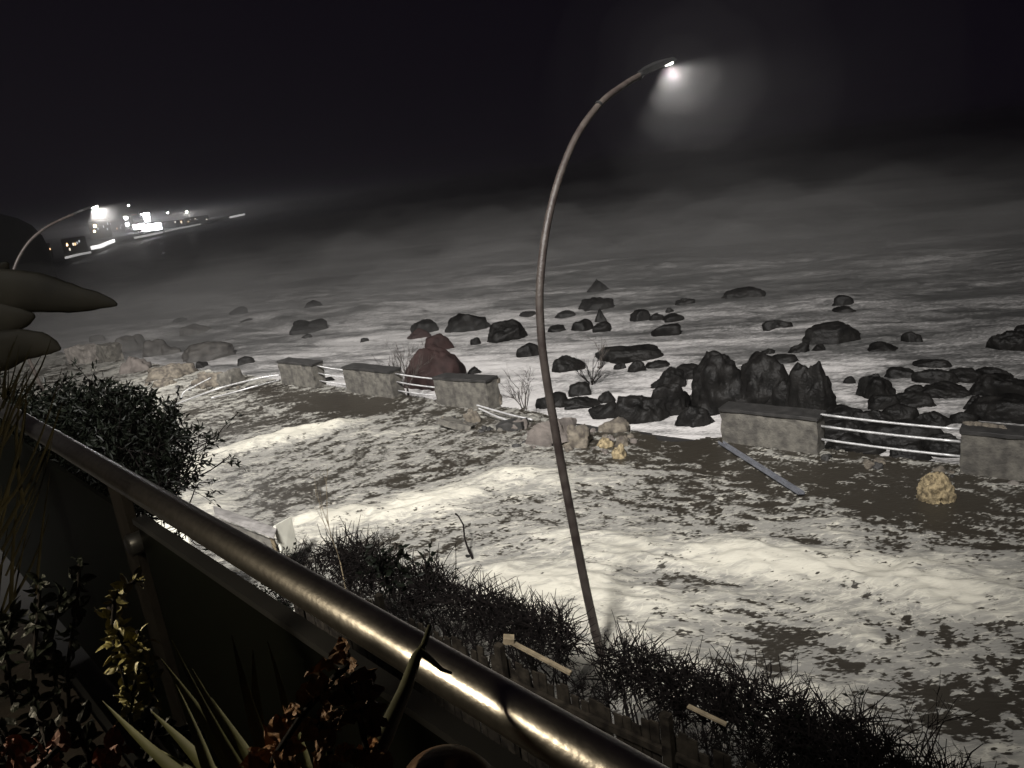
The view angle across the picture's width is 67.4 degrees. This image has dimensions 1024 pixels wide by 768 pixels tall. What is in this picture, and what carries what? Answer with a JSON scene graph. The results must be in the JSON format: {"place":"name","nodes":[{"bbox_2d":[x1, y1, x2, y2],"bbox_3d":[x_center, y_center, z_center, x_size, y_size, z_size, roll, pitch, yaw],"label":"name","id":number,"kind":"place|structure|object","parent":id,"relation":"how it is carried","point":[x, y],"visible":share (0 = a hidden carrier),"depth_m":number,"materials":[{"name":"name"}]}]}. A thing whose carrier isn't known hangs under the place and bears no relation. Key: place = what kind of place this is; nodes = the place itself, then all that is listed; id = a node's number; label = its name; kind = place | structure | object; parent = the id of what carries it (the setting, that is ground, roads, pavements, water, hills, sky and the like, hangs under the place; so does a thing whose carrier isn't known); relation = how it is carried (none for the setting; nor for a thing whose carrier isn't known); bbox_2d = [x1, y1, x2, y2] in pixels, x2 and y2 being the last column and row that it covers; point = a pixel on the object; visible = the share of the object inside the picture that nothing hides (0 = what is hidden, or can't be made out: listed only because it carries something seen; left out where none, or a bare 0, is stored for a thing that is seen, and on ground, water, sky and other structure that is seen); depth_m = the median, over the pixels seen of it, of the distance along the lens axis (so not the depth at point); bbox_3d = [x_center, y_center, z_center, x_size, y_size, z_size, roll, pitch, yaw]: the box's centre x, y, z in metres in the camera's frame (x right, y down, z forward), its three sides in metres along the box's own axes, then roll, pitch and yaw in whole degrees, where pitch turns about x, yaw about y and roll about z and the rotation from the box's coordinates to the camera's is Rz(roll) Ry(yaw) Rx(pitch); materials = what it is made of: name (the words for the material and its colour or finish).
{"place":"outdoors","nodes":[
{"label":"outdoors","id":0,"kind":"place"},
{"bbox_2d":[0,214,56,277],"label":"hills","id":1,"kind":"structure","parent":0,"point":[16,234],"depth_m":86.24,"materials":[{"name":"black"}]},
{"bbox_2d":[61,236,88,253],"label":"seafront building","id":2,"kind":"structure","parent":0,"point":[74,245],"depth_m":221.27,"materials":[{"name":"paint"}]},
{"bbox_2d":[0,550,171,767],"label":"terrace floor","id":3,"kind":"structure","parent":0,"point":[96,683],"depth_m":2.87,"materials":[{"name":"tile"}]},
{"bbox_2d":[0,621,137,767],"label":"planter trough","id":4,"kind":"object","parent":3,"relation":"on","point":[97,715],"visible":0.25,"depth_m":2.23,"materials":[{"name":"metal"}]},
{"bbox_2d":[0,335,51,435],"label":"dry grass","id":5,"kind":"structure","parent":4,"relation":"in","point":[6,393],"depth_m":1.94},
{"bbox_2d":[0,351,62,621],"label":"dry grass","id":6,"kind":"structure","parent":4,"relation":"in","point":[12,591],"depth_m":1.54,"materials":[{"name":"plant"}]},
{"bbox_2d":[0,556,96,736],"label":"trailing plant","id":7,"kind":"object","parent":4,"relation":"in","point":[56,665],"visible":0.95,"depth_m":1.14,"materials":[{"name":"green plant"}]},
{"bbox_2d":[0,261,117,370],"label":"agave","id":8,"kind":"object","parent":4,"relation":"in","point":[24,295],"visible":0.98,"depth_m":2.29,"materials":[{"name":"green plant"}]},
{"bbox_2d":[0,725,134,767],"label":"withered plant","id":9,"kind":"object","parent":4,"relation":"in","point":[15,748],"visible":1,"depth_m":0.74,"materials":[{"name":"brown plant"}]},
{"bbox_2d":[0,698,206,767],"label":"creeping plant","id":10,"kind":"object","parent":4,"relation":"in","point":[87,733],"visible":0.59,"depth_m":0.84,"materials":[{"name":"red plant"}]},
{"bbox_2d":[94,566,163,736],"bbox_3d":[-0.499,0.348,1.004,0.079,0.230,0.111,-15,17,-26],"label":"trailing plant","id":11,"kind":"object","parent":4,"relation":"in","point":[132,658],"visible":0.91,"depth_m":0.99,"materials":[{"name":"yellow plant"}]},
{"bbox_2d":[102,635,331,767],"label":"strap leaf plant","id":12,"kind":"object","parent":4,"relation":"in","point":[228,744],"visible":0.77,"depth_m":0.82,"materials":[{"name":"plant"}]},
{"bbox_2d":[0,399,668,767],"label":"terrace railing","id":13,"kind":"object","parent":3,"relation":"on","point":[197,607],"visible":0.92,"depth_m":1.53,"materials":[{"name":"metal"}]},
{"bbox_2d":[87,219,112,238],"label":"seafront building","id":14,"kind":"structure","parent":0,"point":[101,228],"depth_m":444.35,"materials":[{"name":"paint"}]},
{"bbox_2d":[32,216,234,312],"bbox_3d":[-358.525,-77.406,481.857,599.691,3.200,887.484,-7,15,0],"label":"coast","id":15,"kind":"structure","parent":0,"point":[60,262],"depth_m":350.67},
{"bbox_2d":[237,636,393,767],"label":"withered plant","id":16,"kind":"object","parent":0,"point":[283,747],"visible":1,"depth_m":0.70,"materials":[{"name":"brown plant"}]},
{"bbox_2d":[377,625,451,750],"bbox_3d":[-0.122,0.350,0.829,0.046,0.046,0.246,-1,16,22],"label":"forked stem","id":17,"kind":"object","parent":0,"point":[394,712],"visible":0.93,"depth_m":0.85,"materials":[{"name":"plant"}]},
{"bbox_2d":[406,744,490,767],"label":"clay pot","id":18,"kind":"object","parent":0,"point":[450,756],"visible":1,"depth_m":0.79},
{"bbox_2d":[0,352,1023,767],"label":"promenade","id":19,"kind":"structure","parent":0,"point":[844,570],"depth_m":13.51,"materials":[{"name":"concrete"}]},
{"bbox_2d":[12,204,98,395],"bbox_3d":[-15.005,-1.956,26.389,0.400,7.899,3.606,6,20,40],"label":"street lamp","id":20,"kind":"object","parent":19,"relation":"on","point":[39,383],"visible":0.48,"depth_m":25.48,"materials":[{"name":"metal"}]},
{"bbox_2d":[63,343,98,363],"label":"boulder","id":21,"kind":"object","parent":19,"relation":"on","point":[84,354],"visible":0.76,"depth_m":38.84,"materials":[{"name":"grey stone"}]},
{"bbox_2d":[95,342,124,361],"bbox_3d":[-20.233,-1.549,38.611,1.177,1.054,0.933,8,21,33],"label":"concrete stump","id":22,"kind":"object","parent":19,"relation":"on","point":[109,352],"visible":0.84,"depth_m":38.32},
{"bbox_2d":[191,371,222,388],"bbox_3d":[-11.812,0.043,30.303,1.542,1.185,1.234,-13,16,-21],"label":"rubble lump","id":23,"kind":"object","parent":19,"relation":"on","point":[204,375],"visible":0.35,"depth_m":29.82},
{"bbox_2d":[216,368,245,386],"bbox_3d":[-10.937,-0.202,29.807,0.921,0.684,0.704,-15,3,32],"label":"concrete slab","id":24,"kind":"object","parent":19,"relation":"on","point":[231,376],"depth_m":29.57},
{"bbox_2d":[213,506,298,555],"bbox_3d":[-4.858,2.758,14.177,1.684,0.913,0.724,-2,16,19],"label":"broken cabinet","id":25,"kind":"object","parent":19,"relation":"on","point":[283,531],"visible":0.66,"depth_m":13.93,"materials":[{"name":"wood"}]},
{"bbox_2d":[249,536,326,619],"bbox_3d":[-3.344,3.270,11.575,1.468,1.908,1.343,-7,15,0],"label":"dry hedge","id":26,"kind":"object","parent":19,"relation":"on","point":[281,599],"visible":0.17,"depth_m":11.42,"materials":[{"name":"black plant"}]},
{"bbox_2d":[276,357,326,388],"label":"parapet block","id":27,"kind":"structure","parent":19,"relation":"on","point":[302,372],"depth_m":27.92,"materials":[{"name":"concrete"}]},
{"bbox_2d":[295,515,421,649],"bbox_3d":[-1.992,3.052,10.665,1.370,2.470,2.286,-20,20,-39],"label":"dry hedge","id":28,"kind":"object","parent":19,"relation":"on","point":[352,564],"visible":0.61,"depth_m":10.47,"materials":[{"name":"brown plant"}]},
{"bbox_2d":[341,363,404,398],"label":"parapet block","id":29,"kind":"structure","parent":19,"relation":"on","point":[371,379],"depth_m":25.36,"materials":[{"name":"concrete"}]},
{"bbox_2d":[356,541,440,617],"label":"leafy shrub","id":30,"kind":"object","parent":19,"relation":"on","point":[381,569],"visible":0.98,"depth_m":9.58,"materials":[{"name":"green plant"}]},
{"bbox_2d":[371,339,433,395],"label":"bare shrub","id":31,"kind":"object","parent":19,"relation":"on","point":[400,365],"visible":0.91,"depth_m":27.23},
{"bbox_2d":[365,544,471,639],"bbox_3d":[-0.994,3.217,9.905,1.246,2.306,1.510,-20,20,-40],"label":"dry hedge","id":32,"kind":"object","parent":19,"relation":"on","point":[414,598],"visible":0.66,"depth_m":9.64,"materials":[{"name":"black plant"}]},
{"bbox_2d":[436,416,476,430],"bbox_3d":[-1.491,1.108,21.258,1.046,0.200,0.792,11,6,17],"label":"concrete slab","id":33,"kind":"object","parent":19,"relation":"on","point":[453,423],"depth_m":20.96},
{"bbox_2d":[432,373,502,410],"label":"parapet block","id":34,"kind":"structure","parent":19,"relation":"on","point":[463,390],"depth_m":22.65,"materials":[{"name":"concrete"}]},
{"bbox_2d":[412,564,556,680],"bbox_3d":[-0.212,3.291,9.268,1.848,2.307,1.162,2,18,31],"label":"dry hedge","id":35,"kind":"object","parent":19,"relation":"on","point":[479,604],"visible":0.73,"depth_m":9.06,"materials":[{"name":"plant"}]},
{"bbox_2d":[495,418,527,430],"bbox_3d":[-0.009,1.096,20.568,0.814,0.243,0.539,-7,8,25],"label":"concrete slab","id":36,"kind":"object","parent":19,"relation":"on","point":[505,425],"depth_m":20.37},
{"bbox_2d":[500,364,533,409],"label":"bare shrub","id":37,"kind":"object","parent":19,"relation":"on","point":[525,393],"visible":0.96,"depth_m":23.38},
{"bbox_2d":[287,555,757,767],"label":"wooden fence","id":38,"kind":"object","parent":19,"relation":"on","point":[673,750],"visible":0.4,"depth_m":7.32,"materials":[{"name":"brown wood"}]},
{"bbox_2d":[503,634,571,675],"bbox_3d":[0.246,2.673,7.643,0.779,0.252,0.125,2,18,31],"label":"broken lath","id":39,"kind":"object","parent":38,"relation":"on","point":[508,639],"visible":1,"depth_m":7.65,"materials":[{"name":"brown wood"}]},
{"bbox_2d":[482,578,603,704],"bbox_3d":[0.401,3.362,8.772,1.332,2.280,1.412,-7,15,0],"label":"dry hedge","id":40,"kind":"object","parent":19,"relation":"on","point":[543,633],"visible":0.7,"depth_m":8.48,"materials":[{"name":"plant"}]},
{"bbox_2d":[525,417,576,446],"bbox_3d":[0.996,1.244,19.063,1.236,0.719,0.817,-19,-3,38],"label":"concrete slab","id":41,"kind":"object","parent":19,"relation":"on","point":[539,434],"depth_m":18.80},
{"bbox_2d":[535,57,676,654],"bbox_3d":[1.544,-0.213,10.330,0.400,7.899,3.606,6,20,40],"label":"street lamp","id":42,"kind":"object","parent":19,"relation":"on","point":[552,413],"visible":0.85,"depth_m":9.16,"materials":[{"name":"metal"}]},
{"bbox_2d":[598,416,630,432],"bbox_3d":[2.595,1.146,19.510,0.834,0.635,0.667,-5,15,7],"label":"rubble lump","id":43,"kind":"object","parent":19,"relation":"on","point":[617,424],"visible":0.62,"depth_m":19.27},
{"bbox_2d":[562,609,710,751],"bbox_3d":[1.293,3.480,7.852,1.574,2.316,1.158,0,17,25],"label":"dry hedge","id":44,"kind":"object","parent":19,"relation":"on","point":[629,678],"visible":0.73,"depth_m":7.59,"materials":[{"name":"plant"}]},
{"bbox_2d":[620,636,767,767],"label":"dry hedge","id":45,"kind":"object","parent":19,"relation":"on","point":[675,704],"visible":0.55,"depth_m":7.21,"materials":[{"name":"plant"}]},
{"bbox_2d":[718,441,804,494],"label":"fallen beam","id":46,"kind":"structure","parent":19,"relation":"on","point":[771,474],"depth_m":15.74,"materials":[{"name":"white paint"}]},
{"bbox_2d":[681,645,848,767],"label":"dry hedge","id":47,"kind":"object","parent":19,"relation":"on","point":[751,694],"visible":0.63,"depth_m":6.80,"materials":[{"name":"plant"}]},
{"bbox_2d":[718,401,826,454],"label":"parapet block","id":48,"kind":"structure","parent":19,"relation":"on","point":[793,429],"depth_m":16.83,"materials":[{"name":"concrete"}]},
{"bbox_2d":[821,413,960,457],"bbox_3d":[7.598,1.026,15.519,2.641,0.636,0.051,6,20,40],"label":"railing","id":49,"kind":"object","parent":48,"relation":"attached to","point":[895,435],"visible":0.95,"depth_m":15.45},
{"bbox_2d":[729,672,932,767],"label":"dry hedge","id":50,"kind":"object","parent":19,"relation":"on","point":[827,733],"visible":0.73,"depth_m":6.38,"materials":[{"name":"brown plant"}]},
{"bbox_2d":[787,670,995,767],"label":"dry hedge","id":51,"kind":"object","parent":19,"relation":"on","point":[877,759],"visible":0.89,"depth_m":5.99,"materials":[{"name":"brown plant"}]},
{"bbox_2d":[916,471,956,504],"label":"yellow stone","id":52,"kind":"object","parent":19,"relation":"on","point":[937,487],"visible":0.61,"depth_m":13.57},
{"bbox_2d":[959,421,1023,481],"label":"parapet block","id":53,"kind":"structure","parent":19,"relation":"on","point":[995,450],"depth_m":14.19,"materials":[{"name":"concrete"}]},
{"bbox_2d":[0,0,1023,236],"label":"sky","id":54,"kind":"structure","parent":0,"point":[163,109],"materials":[{"name":"black"}]},
{"bbox_2d":[24,153,1023,463],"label":"sea","id":55,"kind":"structure","parent":0,"point":[932,253],"depth_m":52.42,"materials":[{"name":"liquid"}]},
{"bbox_2d":[115,334,144,351],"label":"boulder","id":56,"kind":"object","parent":55,"relation":"in","point":[135,342],"visible":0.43,"depth_m":47.54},
{"bbox_2d":[142,339,167,356],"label":"boulder","id":57,"kind":"object","parent":55,"relation":"in","point":[151,348],"visible":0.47,"depth_m":43.78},
{"bbox_2d":[179,323,210,335],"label":"boulder","id":58,"kind":"object","parent":55,"relation":"in","point":[191,329],"visible":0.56,"depth_m":51.30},
{"bbox_2d":[182,341,234,362],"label":"boulder","id":59,"kind":"object","parent":55,"relation":"in","point":[204,351],"visible":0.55,"depth_m":41.59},
{"bbox_2d":[289,318,328,334],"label":"boulder","id":60,"kind":"object","parent":55,"relation":"in","point":[299,327],"visible":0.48,"depth_m":45.56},
{"bbox_2d":[410,319,438,332],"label":"boulder","id":61,"kind":"object","parent":55,"relation":"in","point":[428,325],"visible":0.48,"depth_m":41.59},
{"bbox_2d":[403,344,465,390],"bbox_3d":[-2.789,0.050,29.877,2.465,3.289,1.759,-16,17,-29],"label":"boulder","id":62,"kind":"object","parent":55,"relation":"in","point":[443,360],"visible":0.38,"depth_m":29.22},
{"bbox_2d":[424,333,453,348],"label":"boulder","id":63,"kind":"object","parent":55,"relation":"in","point":[441,340],"visible":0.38,"depth_m":36.06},
{"bbox_2d":[445,313,490,332],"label":"boulder","id":64,"kind":"object","parent":55,"relation":"in","point":[459,322],"visible":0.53,"depth_m":40.19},
{"bbox_2d":[487,319,527,342],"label":"boulder","id":65,"kind":"object","parent":55,"relation":"in","point":[505,330],"visible":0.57,"depth_m":36.31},
{"bbox_2d":[516,342,538,357],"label":"boulder","id":66,"kind":"object","parent":55,"relation":"in","point":[529,349],"visible":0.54,"depth_m":32.44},
{"bbox_2d":[535,391,567,408],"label":"boulder","id":67,"kind":"object","parent":55,"relation":"in","point":[560,398],"visible":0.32,"depth_m":25.03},
{"bbox_2d":[552,355,585,372],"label":"boulder","id":68,"kind":"object","parent":55,"relation":"in","point":[561,364],"visible":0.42,"depth_m":29.20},
{"bbox_2d":[568,381,591,396],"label":"boulder","id":69,"kind":"object","parent":55,"relation":"in","point":[577,389],"visible":0.49,"depth_m":26.07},
{"bbox_2d":[563,396,602,409],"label":"boulder","id":70,"kind":"object","parent":55,"relation":"in","point":[578,402],"visible":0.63,"depth_m":24.68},
{"bbox_2d":[567,345,609,384],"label":"bare shrub","id":71,"kind":"object","parent":55,"relation":"on","point":[588,372],"visible":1,"depth_m":27.09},
{"bbox_2d":[578,297,614,310],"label":"boulder","id":72,"kind":"object","parent":55,"relation":"in","point":[594,303],"visible":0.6,"depth_m":41.44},
{"bbox_2d":[588,401,615,419],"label":"boulder","id":73,"kind":"object","parent":55,"relation":"in","point":[601,411],"visible":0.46,"depth_m":23.32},
{"bbox_2d":[595,344,663,363],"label":"boulder","id":74,"kind":"object","parent":55,"relation":"in","point":[626,354],"visible":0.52,"depth_m":29.56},
{"bbox_2d":[613,395,669,423],"bbox_3d":[3.843,1.177,22.965,1.786,1.897,0.982,-5,15,9],"label":"boulder","id":75,"kind":"object","parent":55,"relation":"in","point":[636,409],"visible":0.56,"depth_m":22.54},
{"bbox_2d":[651,323,680,336],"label":"boulder","id":76,"kind":"object","parent":55,"relation":"in","point":[674,329],"visible":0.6,"depth_m":33.19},
{"bbox_2d":[650,366,686,388],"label":"boulder","id":77,"kind":"object","parent":55,"relation":"in","point":[670,375],"visible":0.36,"depth_m":25.33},
{"bbox_2d":[651,383,689,415],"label":"boulder","id":78,"kind":"object","parent":55,"relation":"in","point":[675,397],"visible":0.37,"depth_m":22.65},
{"bbox_2d":[674,405,714,427],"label":"boulder","id":79,"kind":"object","parent":55,"relation":"in","point":[692,416],"visible":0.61,"depth_m":21.74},
{"bbox_2d":[691,350,742,415],"bbox_3d":[6.211,0.914,22.949,2.059,3.834,1.441,-3,16,15],"label":"boulder","id":80,"kind":"object","parent":55,"relation":"in","point":[716,383],"visible":0.51,"depth_m":22.18,"materials":[{"name":"stone"}]},
{"bbox_2d":[721,286,765,298],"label":"boulder","id":81,"kind":"object","parent":55,"relation":"in","point":[744,292],"visible":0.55,"depth_m":38.87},
{"bbox_2d":[735,351,788,403],"bbox_3d":[7.320,0.708,22.557,2.382,3.500,1.667,-2,16,18],"label":"boulder","id":82,"kind":"object","parent":55,"relation":"in","point":[762,374],"visible":0.27,"depth_m":21.75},
{"bbox_2d":[766,378,786,405],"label":"boulder","id":83,"kind":"object","parent":55,"relation":"in","point":[779,392],"visible":0.23,"depth_m":21.35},
{"bbox_2d":[784,361,836,411],"bbox_3d":[8.337,1.282,21.232,1.622,4.089,0.892,-1,16,21],"label":"boulder","id":84,"kind":"object","parent":55,"relation":"in","point":[810,387],"visible":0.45,"depth_m":20.69,"materials":[{"name":"stone"}]},
{"bbox_2d":[802,321,861,344],"bbox_3d":[12.020,-1.569,28.909,2.149,1.600,1.182,-1,16,23],"label":"boulder","id":85,"kind":"object","parent":55,"relation":"in","point":[832,332],"visible":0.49,"depth_m":28.44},
{"bbox_2d":[824,419,859,439],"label":"boulder","id":86,"kind":"object","parent":55,"relation":"in","point":[831,434],"visible":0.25,"depth_m":19.50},
{"bbox_2d":[824,404,862,421],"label":"boulder","id":87,"kind":"object","parent":55,"relation":"in","point":[843,410],"visible":0.24,"depth_m":20.39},
{"bbox_2d":[825,432,886,454],"bbox_3d":[8.307,1.632,18.901,1.677,0.858,0.922,0,17,24],"label":"boulder","id":88,"kind":"object","parent":55,"relation":"in","point":[849,437],"visible":0.43,"depth_m":18.66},
{"bbox_2d":[851,410,893,429],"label":"boulder","id":89,"kind":"object","parent":55,"relation":"in","point":[874,414],"visible":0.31,"depth_m":19.89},
{"bbox_2d":[855,376,895,398],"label":"boulder","id":90,"kind":"object","parent":55,"relation":"in","point":[868,387],"visible":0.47,"depth_m":22.00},
{"bbox_2d":[867,394,900,409],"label":"boulder","id":91,"kind":"object","parent":55,"relation":"in","point":[878,402],"visible":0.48,"depth_m":21.22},
{"bbox_2d":[884,366,913,378],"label":"boulder","id":92,"kind":"object","parent":55,"relation":"in","point":[899,372],"visible":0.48,"depth_m":23.54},
{"bbox_2d":[882,403,918,419],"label":"boulder","id":93,"kind":"object","parent":55,"relation":"in","point":[897,411],"visible":0.36,"depth_m":20.27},
{"bbox_2d":[859,419,943,447],"bbox_3d":[9.590,1.430,19.050,2.043,1.184,1.124,1,17,27],"label":"boulder","id":94,"kind":"object","parent":55,"relation":"in","point":[888,441],"visible":0.37,"depth_m":18.67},
{"bbox_2d":[889,443,932,460],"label":"boulder","id":95,"kind":"object","parent":55,"relation":"in","point":[911,455],"visible":0.4,"depth_m":17.81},
{"bbox_2d":[895,391,936,407],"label":"boulder","id":96,"kind":"object","parent":55,"relation":"in","point":[917,399],"visible":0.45,"depth_m":21.06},
{"bbox_2d":[912,359,951,367],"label":"boulder","id":97,"kind":"object","parent":55,"relation":"on","point":[935,363],"visible":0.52,"depth_m":24.08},
{"bbox_2d":[914,411,953,426],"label":"boulder","id":98,"kind":"object","parent":55,"relation":"in","point":[934,418],"visible":0.39,"depth_m":19.64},
{"bbox_2d":[911,369,959,383],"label":"boulder","id":99,"kind":"object","parent":55,"relation":"in","point":[929,376],"visible":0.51,"depth_m":22.51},
{"bbox_2d":[920,433,960,457],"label":"boulder","id":100,"kind":"object","parent":55,"relation":"in","point":[941,447],"visible":0.33,"depth_m":17.73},
{"bbox_2d":[920,381,970,398],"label":"boulder","id":101,"kind":"object","parent":55,"relation":"in","point":[944,389],"visible":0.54,"depth_m":21.48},
{"bbox_2d":[949,367,982,382],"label":"boulder","id":102,"kind":"object","parent":55,"relation":"in","point":[968,375],"visible":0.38,"depth_m":22.33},
{"bbox_2d":[964,393,1023,423],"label":"boulder","id":103,"kind":"object","parent":55,"relation":"in","point":[1006,408],"visible":0.64,"depth_m":19.30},
{"bbox_2d":[969,372,1023,395],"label":"boulder","id":104,"kind":"object","parent":55,"relation":"in","point":[994,383],"visible":0.53,"depth_m":20.94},
{"bbox_2d":[985,330,1023,350],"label":"boulder","id":105,"kind":"object","parent":55,"relation":"in","point":[1010,340],"visible":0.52,"depth_m":24.77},
{"bbox_2d":[43,112,1023,273],"bbox_3d":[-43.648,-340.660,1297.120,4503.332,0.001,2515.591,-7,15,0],"label":"open sea","id":106,"kind":"structure","parent":0,"point":[1001,134],"depth_m":286.19,"materials":[{"name":"liquid"}]},
{"label":"ground","id":107,"kind":"structure","parent":0,"visible":0},
{"bbox_2d":[0,357,256,550],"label":"round bush","id":108,"kind":"object","parent":107,"relation":"on","point":[103,427],"visible":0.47,"depth_m":4.99,"materials":[{"name":"green plant"}]},
{"bbox_2d":[119,356,151,374],"bbox_3d":[-17.213,-0.446,35.285,1.310,1.730,1.099,-11,16,-12],"label":"rubble lump","id":109,"kind":"object","parent":107,"relation":"on","point":[131,365],"visible":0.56,"depth_m":34.82,"materials":[{"name":"stone"}]},
{"bbox_2d":[146,362,198,382],"bbox_3d":[-14.584,-0.267,32.961,2.200,1.293,1.594,-9,15,-8],"label":"rubble lump","id":110,"kind":"object","parent":107,"relation":"on","point":[176,370],"visible":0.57,"depth_m":32.47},
{"bbox_2d":[562,424,591,447],"bbox_3d":[1.520,1.539,18.815,0.955,1.228,0.694,-2,16,20],"label":"rubble lump","id":111,"kind":"object","parent":107,"relation":"on","point":[579,436],"visible":0.57,"depth_m":18.49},
{"bbox_2d":[576,423,696,441],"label":"sea wall","id":112,"kind":"structure","parent":107,"relation":"on","point":[666,438],"depth_m":18.62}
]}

